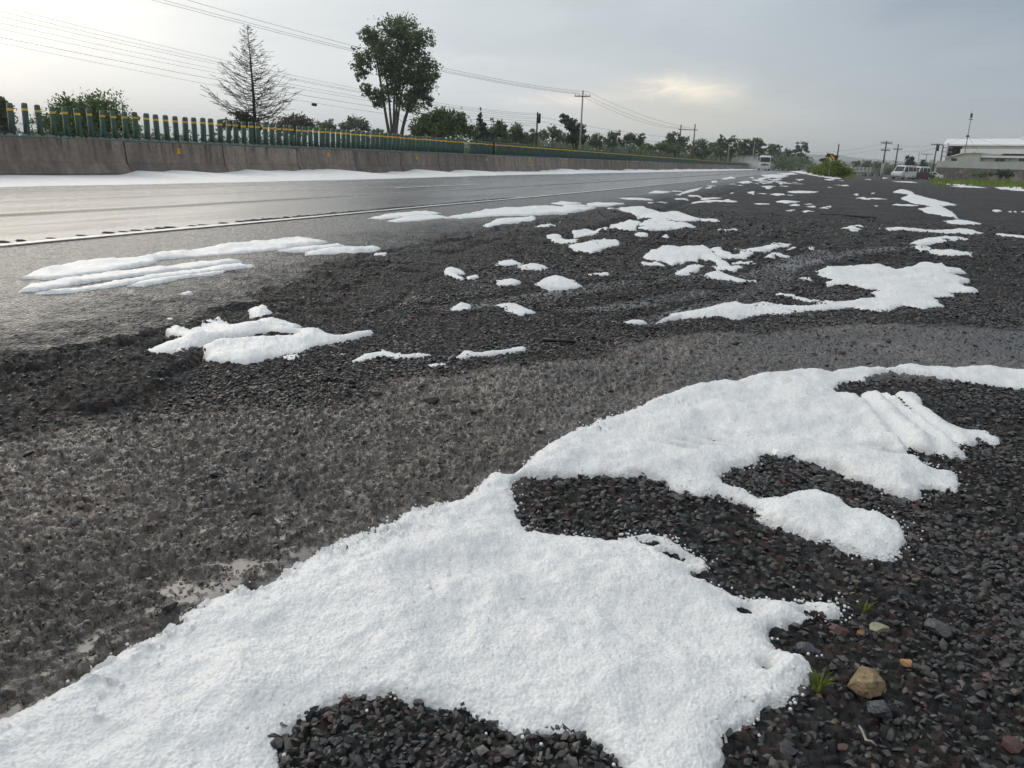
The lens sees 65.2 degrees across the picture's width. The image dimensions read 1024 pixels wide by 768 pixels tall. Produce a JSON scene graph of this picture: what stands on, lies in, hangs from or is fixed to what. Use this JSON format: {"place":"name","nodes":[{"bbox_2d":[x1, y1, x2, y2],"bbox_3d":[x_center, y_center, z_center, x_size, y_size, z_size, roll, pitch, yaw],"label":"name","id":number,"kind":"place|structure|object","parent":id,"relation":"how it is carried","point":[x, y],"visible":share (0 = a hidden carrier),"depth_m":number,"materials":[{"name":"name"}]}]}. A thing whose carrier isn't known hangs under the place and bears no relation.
{"place":"outdoors","nodes":[
{"label":"outdoors","id":0,"kind":"place"},
{"bbox_2d":[0,169,805,352],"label":"road","id":1,"kind":"structure","parent":0,"point":[65,322],"depth_m":8.17,"materials":[{"name":"asphalt"}]},
{"bbox_2d":[0,137,130,174],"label":"barrier segment","id":2,"kind":"object","parent":1,"relation":"on","point":[33,156],"visible":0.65,"depth_m":17.90,"materials":[{"name":"concrete"}]},
{"bbox_2d":[18,258,243,292],"bbox_3d":[-2.287,-0.632,4.882,0.387,0.142,1.732,9,17,23],"label":"hail patch","id":3,"kind":"object","parent":1,"relation":"on","point":[75,280],"visible":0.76,"depth_m":4.74,"materials":[{"name":"ice"}]},
{"bbox_2d":[35,263,256,294],"bbox_3d":[-2.095,-0.588,4.745,0.300,0.129,1.628,9,17,24],"label":"hail patch","id":4,"kind":"object","parent":1,"relation":"on","point":[127,281],"visible":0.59,"depth_m":4.60,"materials":[{"name":"ice"}]},
{"bbox_2d":[19,236,327,279],"bbox_3d":[-2.265,-0.907,5.839,0.642,0.152,2.996,9,17,22],"label":"hail patch","id":5,"kind":"object","parent":1,"relation":"on","point":[84,267],"visible":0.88,"depth_m":5.49,"materials":[{"name":"ice"}]},
{"bbox_2d":[127,270,225,286],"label":"hail patch","id":6,"kind":"object","parent":1,"relation":"on","point":[153,281],"visible":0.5,"depth_m":4.64,"materials":[{"name":"ice"}]},
{"bbox_2d":[0,198,508,242],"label":"rumble strip","id":7,"kind":"object","parent":1,"relation":"on","point":[106,232],"visible":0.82,"depth_m":9.00,"materials":[{"name":"paint"}]},
{"bbox_2d":[278,243,344,252],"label":"hail patch","id":8,"kind":"object","parent":1,"relation":"on","point":[304,249],"visible":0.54,"depth_m":6.31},
{"bbox_2d":[305,245,380,255],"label":"hail patch","id":9,"kind":"object","parent":1,"relation":"on","point":[345,249],"visible":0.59,"depth_m":6.31,"materials":[{"name":"ice"}]},
{"bbox_2d":[0,169,776,186],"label":"hail drift","id":10,"kind":"object","parent":1,"relation":"on","point":[165,177],"visible":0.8,"depth_m":20.57,"materials":[{"name":"ice"}]},
{"bbox_2d":[0,171,788,244],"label":"edge line","id":11,"kind":"object","parent":1,"relation":"on","point":[270,220],"visible":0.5,"depth_m":8.21,"materials":[{"name":"white paint"}]},
{"bbox_2d":[368,211,438,218],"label":"hail patch","id":12,"kind":"object","parent":1,"relation":"on","point":[396,215],"visible":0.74,"depth_m":10.19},
{"bbox_2d":[388,214,444,221],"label":"hail patch","id":13,"kind":"object","parent":1,"relation":"on","point":[416,218],"visible":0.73,"depth_m":9.67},
{"bbox_2d":[495,156,520,170],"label":"barrier segment","id":14,"kind":"object","parent":1,"relation":"on","point":[504,163],"visible":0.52,"depth_m":43.17,"materials":[{"name":"concrete"}]},
{"bbox_2d":[483,216,535,226],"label":"hail patch","id":15,"kind":"object","parent":1,"relation":"on","point":[515,220],"visible":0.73,"depth_m":9.81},
{"bbox_2d":[445,205,593,218],"bbox_3d":[0.141,-2.425,11.647,1.318,0.232,4.211,8,17,20],"label":"hail patch","id":16,"kind":"object","parent":1,"relation":"on","point":[534,210],"visible":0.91,"depth_m":11.46,"materials":[{"name":"ice"}]},
{"bbox_2d":[537,158,556,170],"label":"barrier segment","id":17,"kind":"object","parent":1,"relation":"on","point":[547,164],"visible":0.57,"depth_m":49.55,"materials":[{"name":"concrete"}]},
{"bbox_2d":[570,159,584,169],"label":"barrier segment","id":18,"kind":"object","parent":1,"relation":"on","point":[576,164],"visible":0.52,"depth_m":55.86,"materials":[{"name":"concrete"}]},
{"bbox_2d":[758,155,772,169],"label":"white bus","id":19,"kind":"object","parent":1,"relation":"on","point":[764,162],"visible":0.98,"depth_m":184.09,"materials":[{"name":"paint"}]},
{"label":"barrier segment","id":20,"kind":"object","parent":1,"relation":"on","visible":0},
{"bbox_2d":[494,142,756,165],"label":"glare screen","id":21,"kind":"object","parent":20,"relation":"on","point":[515,150],"visible":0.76,"depth_m":57.45,"materials":[{"name":"green plastic"}]},
{"bbox_2d":[0,168,1023,767],"bbox_3d":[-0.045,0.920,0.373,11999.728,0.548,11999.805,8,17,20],"label":"ground","id":22,"kind":"structure","parent":0,"point":[98,404],"depth_m":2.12,"materials":[{"name":"gravel"}]},
{"bbox_2d":[0,96,18,135],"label":"eucalyptus tree","id":23,"kind":"object","parent":22,"relation":"on","point":[4,126],"visible":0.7,"depth_m":64.81,"materials":[{"name":"green plant"}]},
{"bbox_2d":[23,87,143,141],"bbox_3d":[-20.891,-12.708,38.952,4.609,3.519,5.007,8,17,20],"label":"mesquite tree","id":24,"kind":"object","parent":22,"relation":"on","point":[95,104],"visible":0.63,"depth_m":38.58,"materials":[{"name":"green plant"}]},
{"bbox_2d":[162,598,177,611],"bbox_3d":[-0.575,0.372,1.346,0.025,0.016,0.028,-2,20,-9],"label":"mud clod","id":25,"kind":"object","parent":22,"relation":"on","point":[169,604],"visible":1,"depth_m":1.34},
{"bbox_2d":[123,142,227,172],"bbox_3d":[-8.925,-5.914,21.214,0.600,0.870,3.456,8,17,20],"label":"barrier segment","id":26,"kind":"object","parent":22,"relation":"on","point":[160,157],"visible":0.69,"depth_m":20.97,"materials":[{"name":"concrete"}]},
{"bbox_2d":[215,110,268,138],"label":"shrub","id":27,"kind":"object","parent":22,"relation":"on","point":[239,120],"visible":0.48,"depth_m":67.66,"materials":[{"name":"green plant"}]},
{"bbox_2d":[201,26,301,144],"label":"leafless tree","id":28,"kind":"object","parent":22,"relation":"on","point":[254,108],"visible":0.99,"depth_m":62.67,"materials":[{"name":"brown plant"}]},
{"bbox_2d":[218,145,299,171],"bbox_3d":[-7.680,-6.761,24.377,0.600,0.870,3.456,8,16,19],"label":"barrier segment","id":29,"kind":"object","parent":22,"relation":"on","point":[237,158],"visible":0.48,"depth_m":24.11,"materials":[{"name":"concrete"}]},
{"bbox_2d":[0,103,464,154],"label":"glare screen","id":30,"kind":"object","parent":29,"relation":"on","point":[385,142],"visible":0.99,"depth_m":23.16,"materials":[{"name":"green plastic"}]},
{"bbox_2d":[248,305,272,318],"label":"hail patch","id":31,"kind":"object","parent":22,"relation":"on","point":[259,311],"visible":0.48,"depth_m":3.86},
{"bbox_2d":[148,316,372,364],"bbox_3d":[-1.128,-0.172,3.368,0.948,0.121,0.884,8,17,20],"label":"hail patch","id":32,"kind":"object","parent":22,"relation":"on","point":[236,346],"visible":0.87,"depth_m":3.26,"materials":[{"name":"ice"}]},
{"bbox_2d":[269,111,318,145],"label":"umbrella tree","id":33,"kind":"object","parent":22,"relation":"on","point":[301,121],"visible":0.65,"depth_m":118.86,"materials":[{"name":"green plant"}]},
{"bbox_2d":[292,148,357,170],"bbox_3d":[-6.435,-7.621,27.532,0.600,0.870,3.456,8,17,19],"label":"barrier segment","id":34,"kind":"object","parent":22,"relation":"on","point":[312,159],"visible":0.66,"depth_m":27.32,"materials":[{"name":"concrete"}]},
{"bbox_2d":[315,118,336,144],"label":"round tree","id":35,"kind":"object","parent":22,"relation":"on","point":[328,124],"visible":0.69,"depth_m":139.24,"materials":[{"name":"green plant"}]},
{"bbox_2d":[335,113,372,137],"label":"round tree","id":36,"kind":"object","parent":22,"relation":"on","point":[351,123],"visible":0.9,"depth_m":139.53,"materials":[{"name":"green plant"}]},
{"bbox_2d":[352,150,403,172],"bbox_3d":[-5.214,-8.471,30.701,0.600,0.870,3.456,8,17,19],"label":"barrier segment","id":37,"kind":"object","parent":22,"relation":"on","point":[375,162],"visible":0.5,"depth_m":30.46,"materials":[{"name":"concrete"}]},
{"bbox_2d":[352,349,429,362],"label":"hail patch","id":38,"kind":"object","parent":22,"relation":"on","point":[381,353],"visible":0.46,"depth_m":3.13,"materials":[{"name":"ice"}]},
{"bbox_2d":[348,12,443,134],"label":"eucalyptus tree","id":39,"kind":"object","parent":22,"relation":"on","point":[416,78],"visible":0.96,"depth_m":101.53,"materials":[{"name":"green plant"}]},
{"bbox_2d":[399,152,440,171],"bbox_3d":[-3.986,-9.318,33.866,0.600,0.870,3.456,8,17,19],"label":"barrier segment","id":40,"kind":"object","parent":22,"relation":"on","point":[412,161],"visible":0.66,"depth_m":33.63,"materials":[{"name":"concrete"}]},
{"bbox_2d":[406,103,480,139],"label":"broad tree","id":41,"kind":"object","parent":22,"relation":"on","point":[436,127],"visible":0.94,"depth_m":94.01,"materials":[{"name":"green plant"}]},
{"bbox_2d":[437,154,470,171],"bbox_3d":[-2.768,-10.164,37.038,0.600,0.870,3.456,8,17,19],"label":"barrier segment","id":42,"kind":"object","parent":22,"relation":"on","point":[448,163],"visible":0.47,"depth_m":36.75,"materials":[{"name":"concrete"}]},
{"bbox_2d":[444,267,464,280],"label":"hail patch","id":43,"kind":"object","parent":22,"relation":"on","point":[453,272],"visible":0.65,"depth_m":5.44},
{"bbox_2d":[3,123,937,174],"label":"distant woods","id":44,"kind":"object","parent":22,"relation":"on","point":[784,162],"visible":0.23,"depth_m":210.83,"materials":[{"name":"green plant"}]},
{"bbox_2d":[471,107,495,155],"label":"conifer tree","id":45,"kind":"object","parent":22,"relation":"on","point":[483,130],"visible":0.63,"depth_m":102.36,"materials":[{"name":"green plant"}]},
{"bbox_2d":[469,155,497,171],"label":"barrier segment","id":46,"kind":"object","parent":22,"relation":"on","point":[482,163],"visible":0.69,"depth_m":40.05,"materials":[{"name":"concrete"}]},
{"bbox_2d":[469,140,492,155],"bbox_3d":[-1.544,-11.791,39.989,0.211,0.710,2.932,8,17,19],"label":"glare screen","id":47,"kind":"object","parent":46,"relation":"on","point":[482,148],"visible":0.99,"depth_m":39.94,"materials":[{"name":"green plastic"}]},
{"bbox_2d":[456,347,525,359],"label":"hail patch","id":48,"kind":"object","parent":22,"relation":"on","point":[484,353],"visible":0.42,"depth_m":3.23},
{"bbox_2d":[486,117,509,141],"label":"round tree","id":49,"kind":"object","parent":22,"relation":"on","point":[499,129],"visible":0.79,"depth_m":115.72,"materials":[{"name":"green plant"}]},
{"bbox_2d":[0,363,1023,767],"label":"hail sheet","id":50,"kind":"object","parent":22,"relation":"on","point":[628,651],"visible":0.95,"depth_m":1.34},
{"bbox_2d":[495,303,534,315],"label":"hail patch","id":51,"kind":"object","parent":22,"relation":"on","point":[517,309],"visible":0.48,"depth_m":4.16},
{"bbox_2d":[505,121,529,144],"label":"round tree","id":52,"kind":"object","parent":22,"relation":"on","point":[518,135],"visible":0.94,"depth_m":142.66,"materials":[{"name":"green plant"}]},
{"bbox_2d":[66,402,973,766],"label":"hailstones","id":53,"kind":"object","parent":22,"relation":"on","point":[856,554],"visible":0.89,"depth_m":1.62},
{"bbox_2d":[518,157,539,170],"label":"barrier segment","id":54,"kind":"object","parent":22,"relation":"on","point":[527,164],"visible":0.7,"depth_m":46.32,"materials":[{"name":"concrete"}]},
{"bbox_2d":[517,263,547,270],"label":"hail patch","id":55,"kind":"object","parent":22,"relation":"on","point":[534,266],"visible":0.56,"depth_m":5.82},
{"bbox_2d":[535,112,540,144],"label":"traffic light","id":56,"kind":"object","parent":22,"relation":"on","point":[538,120],"visible":0.75,"depth_m":112.12,"materials":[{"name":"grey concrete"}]},
{"bbox_2d":[1,37,536,123],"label":"overhead wire","id":57,"kind":"object","parent":56,"relation":"attached to","point":[258,87],"visible":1,"depth_m":52.36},
{"bbox_2d":[2,43,536,125],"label":"overhead wire","id":58,"kind":"object","parent":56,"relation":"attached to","point":[276,96],"visible":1,"depth_m":54.76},
{"bbox_2d":[537,124,564,146],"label":"thin crowned tree","id":59,"kind":"object","parent":22,"relation":"on","point":[554,132],"visible":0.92,"depth_m":152.16,"materials":[{"name":"green plant"}]},
{"bbox_2d":[535,275,582,290],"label":"hail patch","id":60,"kind":"object","parent":22,"relation":"on","point":[553,282],"visible":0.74,"depth_m":5.04,"materials":[{"name":"ice"}]},
{"bbox_2d":[546,234,579,243],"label":"hail patch","id":61,"kind":"object","parent":22,"relation":"on","point":[556,238],"visible":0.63,"depth_m":7.94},
{"bbox_2d":[555,159,570,168],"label":"barrier segment","id":62,"kind":"object","parent":22,"relation":"on","point":[562,163],"visible":0.6,"depth_m":52.67,"materials":[{"name":"concrete"}]},
{"bbox_2d":[559,113,589,148],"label":"leaning eucalyptus tree","id":63,"kind":"object","parent":22,"relation":"on","point":[573,136],"visible":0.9,"depth_m":132.69,"materials":[{"name":"green plant"}]},
{"bbox_2d":[575,90,589,148],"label":"utility pole","id":64,"kind":"object","parent":22,"relation":"on","point":[581,134],"visible":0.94,"depth_m":118.50,"materials":[{"name":"concrete"}]},
{"bbox_2d":[572,229,598,238],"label":"hail patch","id":65,"kind":"object","parent":22,"relation":"on","point":[581,233],"visible":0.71,"depth_m":8.85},
{"bbox_2d":[568,238,618,252],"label":"hail patch","id":66,"kind":"object","parent":22,"relation":"on","point":[594,246],"visible":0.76,"depth_m":7.41,"materials":[{"name":"ice"}]},
{"bbox_2d":[586,132,604,150],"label":"round tree","id":67,"kind":"object","parent":22,"relation":"on","point":[594,141],"visible":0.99,"depth_m":190.01,"materials":[{"name":"green plant"}]},
{"bbox_2d":[175,177,1023,367],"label":"hail crumbs","id":68,"kind":"object","parent":22,"relation":"on","point":[638,234],"visible":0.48,"depth_m":17.04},
{"bbox_2d":[603,130,621,151],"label":"tall crowned tree","id":69,"kind":"object","parent":22,"relation":"on","point":[615,142],"visible":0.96,"depth_m":194.03,"materials":[{"name":"green plant"}]},
{"bbox_2d":[609,219,640,230],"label":"hail patch","id":70,"kind":"object","parent":22,"relation":"on","point":[630,224],"visible":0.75,"depth_m":9.97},
{"bbox_2d":[620,132,638,161],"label":"tall crowned tree","id":71,"kind":"object","parent":22,"relation":"on","point":[632,137],"visible":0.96,"depth_m":193.83,"materials":[{"name":"green plant"}]},
{"bbox_2d":[620,206,700,230],"bbox_3d":[2.266,-2.458,12.067,1.241,0.230,5.752,3,16,4],"label":"hail patch","id":72,"kind":"object","parent":22,"relation":"on","point":[659,221],"visible":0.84,"depth_m":11.29,"materials":[{"name":"ice"}]},
{"bbox_2d":[640,141,686,155],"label":"shrub row","id":73,"kind":"object","parent":22,"relation":"on","point":[666,147],"visible":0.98,"depth_m":178.00,"materials":[{"name":"green plant"}]},
{"bbox_2d":[660,131,691,156],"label":"round tree","id":74,"kind":"object","parent":22,"relation":"on","point":[673,140],"visible":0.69,"depth_m":182.36,"materials":[{"name":"green plant"}]},
{"bbox_2d":[643,245,729,265],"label":"hail patch","id":75,"kind":"object","parent":22,"relation":"on","point":[671,255],"visible":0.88,"depth_m":6.91,"materials":[{"name":"ice"}]},
{"bbox_2d":[675,264,704,275],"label":"hail patch","id":76,"kind":"object","parent":22,"relation":"on","point":[694,268],"visible":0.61,"depth_m":5.97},
{"bbox_2d":[684,138,721,158],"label":"broad tree","id":77,"kind":"object","parent":22,"relation":"on","point":[700,143],"visible":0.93,"depth_m":194.87,"materials":[{"name":"green plant"}]},
{"bbox_2d":[712,134,729,160],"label":"tall crowned tree","id":78,"kind":"object","parent":22,"relation":"on","point":[720,142],"visible":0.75,"depth_m":208.60,"materials":[{"name":"green plant"}]},
{"bbox_2d":[702,270,756,282],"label":"hail patch","id":79,"kind":"object","parent":22,"relation":"on","point":[717,274],"visible":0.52,"depth_m":5.61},
{"bbox_2d":[722,135,741,161],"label":"tall crowned tree","id":80,"kind":"object","parent":22,"relation":"on","point":[732,149],"visible":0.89,"depth_m":208.20,"materials":[{"name":"green plant"}]},
{"bbox_2d":[735,138,752,162],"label":"tall crowned tree","id":81,"kind":"object","parent":22,"relation":"on","point":[743,145],"visible":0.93,"depth_m":212.30,"materials":[{"name":"green plant"}]},
{"bbox_2d":[710,242,790,259],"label":"hail patch","id":82,"kind":"object","parent":22,"relation":"on","point":[719,252],"visible":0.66,"depth_m":7.46,"materials":[{"name":"ice"}]},
{"bbox_2d":[743,137,766,168],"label":"broad tree","id":83,"kind":"object","parent":22,"relation":"on","point":[760,151],"visible":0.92,"depth_m":211.59,"materials":[{"name":"green plant"}]},
{"bbox_2d":[766,144,785,169],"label":"broad tree","id":84,"kind":"object","parent":22,"relation":"on","point":[772,150],"visible":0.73,"depth_m":247.26,"materials":[{"name":"green plant"}]},
{"bbox_2d":[775,742,796,755],"bbox_3d":[0.375,0.498,1.092,0.026,0.017,0.029,2,16,0],"label":"loose rock","id":85,"kind":"object","parent":22,"relation":"on","point":[783,748],"visible":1,"depth_m":1.08,"materials":[{"name":"grey stone"}]},
{"bbox_2d":[794,141,809,170],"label":"tall crowned tree","id":86,"kind":"object","parent":22,"relation":"on","point":[798,149],"visible":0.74,"depth_m":248.60,"materials":[{"name":"green plant"}]},
{"bbox_2d":[794,642,815,654],"bbox_3d":[0.478,0.432,1.305,0.033,0.022,0.027,-1,8,10],"label":"loose rock","id":87,"kind":"object","parent":22,"relation":"on","point":[803,648],"visible":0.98,"depth_m":1.30,"materials":[{"name":"grey stone"}]},
{"bbox_2d":[656,262,978,323],"bbox_3d":[2.447,-0.611,5.438,1.223,0.166,4.571,13,19,35],"label":"hail patch","id":88,"kind":"object","parent":22,"relation":"on","point":[922,285],"visible":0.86,"depth_m":5.21,"materials":[{"name":"ice"}]},
{"bbox_2d":[807,666,836,692],"bbox_3d":[0.467,0.447,1.207,0.042,0.040,0.045,8,17,20],"label":"grass tuft","id":89,"kind":"object","parent":22,"relation":"on","point":[818,685],"visible":1,"depth_m":1.21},
{"bbox_2d":[806,159,855,177],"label":"roadside bush","id":90,"kind":"object","parent":22,"relation":"on","point":[837,168],"visible":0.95,"depth_m":89.28,"materials":[{"name":"green plant"}]},
{"bbox_2d":[828,623,848,636],"bbox_3d":[0.556,0.419,1.365,0.029,0.020,0.033,-5,17,-23],"label":"loose rock","id":91,"kind":"object","parent":22,"relation":"on","point":[839,630],"visible":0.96,"depth_m":1.35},
{"bbox_2d":[847,665,886,698],"bbox_3d":[0.540,0.452,1.214,0.050,0.028,0.058,19,20,38],"label":"yellow rock","id":92,"kind":"object","parent":22,"relation":"on","point":[866,682],"visible":1,"depth_m":1.20,"materials":[{"name":"stone"}]},
{"bbox_2d":[869,622,889,635],"bbox_3d":[0.624,0.418,1.367,0.032,0.023,0.031,2,16,-1],"label":"loose rock","id":93,"kind":"object","parent":22,"relation":"on","point":[877,627],"visible":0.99,"depth_m":1.36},
{"bbox_2d":[867,700,892,718],"bbox_3d":[0.531,0.469,1.161,0.030,0.022,0.034,1,16,-3],"label":"loose rock","id":94,"kind":"object","parent":22,"relation":"on","point":[879,708],"visible":1,"depth_m":1.15,"materials":[{"name":"grey stone"}]},
{"bbox_2d":[890,165,916,179],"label":"parked van","id":95,"kind":"object","parent":22,"relation":"on","point":[905,171],"visible":1,"depth_m":137.03,"materials":[{"name":"white paint"}]},
{"bbox_2d":[894,189,958,218],"bbox_3d":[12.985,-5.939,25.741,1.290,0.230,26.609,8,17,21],"label":"hail patch","id":96,"kind":"object","parent":22,"relation":"on","point":[936,208],"visible":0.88,"depth_m":20.40,"materials":[{"name":"ice"}]},
{"bbox_2d":[886,227,980,234],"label":"hail patch","id":97,"kind":"object","parent":22,"relation":"on","point":[961,231],"visible":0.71,"depth_m":10.83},
{"bbox_2d":[924,618,952,638],"bbox_3d":[0.730,0.416,1.366,0.033,0.022,0.046,-8,23,-21],"label":"loose rock","id":98,"kind":"object","parent":22,"relation":"on","point":[939,627],"visible":1,"depth_m":1.36,"materials":[{"name":"grey stone"}]},
{"bbox_2d":[910,236,967,245],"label":"hail patch","id":99,"kind":"object","parent":22,"relation":"on","point":[927,241],"visible":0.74,"depth_m":9.35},
{"bbox_2d":[912,245,971,256],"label":"hail patch","id":100,"kind":"object","parent":22,"relation":"on","point":[950,252],"visible":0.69,"depth_m":8.06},
{"bbox_2d":[946,152,1001,161],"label":"house","id":101,"kind":"structure","parent":22,"relation":"on","point":[970,156],"depth_m":167.11,"materials":[{"name":"white concrete"}]},
{"bbox_2d":[929,177,1023,188],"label":"grass verge","id":102,"kind":"object","parent":22,"relation":"on","point":[1004,183],"depth_m":78.69,"materials":[{"name":"green plant"}]},
{"bbox_2d":[934,161,1023,182],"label":"compound wall","id":103,"kind":"structure","parent":22,"relation":"on","point":[956,169],"depth_m":161.20,"materials":[{"name":"stone"}]},
{"bbox_2d":[943,136,1023,155],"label":"warehouse","id":104,"kind":"structure","parent":22,"relation":"on","point":[957,146],"depth_m":175.97,"materials":[{"name":"metal"}]},
{"bbox_2d":[981,156,1023,161],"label":"annex","id":105,"kind":"object","parent":22,"relation":"on","point":[1003,158],"visible":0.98,"depth_m":161.84,"materials":[{"name":"white concrete"}]},
{"bbox_2d":[993,169,1014,179],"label":"shrub","id":106,"kind":"object","parent":22,"relation":"on","point":[1002,173],"visible":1,"depth_m":139.61,"materials":[{"name":"green plant"}]},
{"bbox_2d":[1001,735,1023,753],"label":"loose rock","id":107,"kind":"object","parent":22,"relation":"on","point":[1012,745],"visible":1,"depth_m":1.10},
{"bbox_2d":[0,0,1023,162],"label":"sky","id":108,"kind":"structure","parent":0,"point":[824,75],"materials":[{"name":"grey"}]},
{"bbox_2d":[493,153,935,163],"bbox_3d":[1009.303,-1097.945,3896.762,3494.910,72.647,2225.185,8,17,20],"label":"hills","id":109,"kind":"structure","parent":0,"point":[840,157],"depth_m":3592.22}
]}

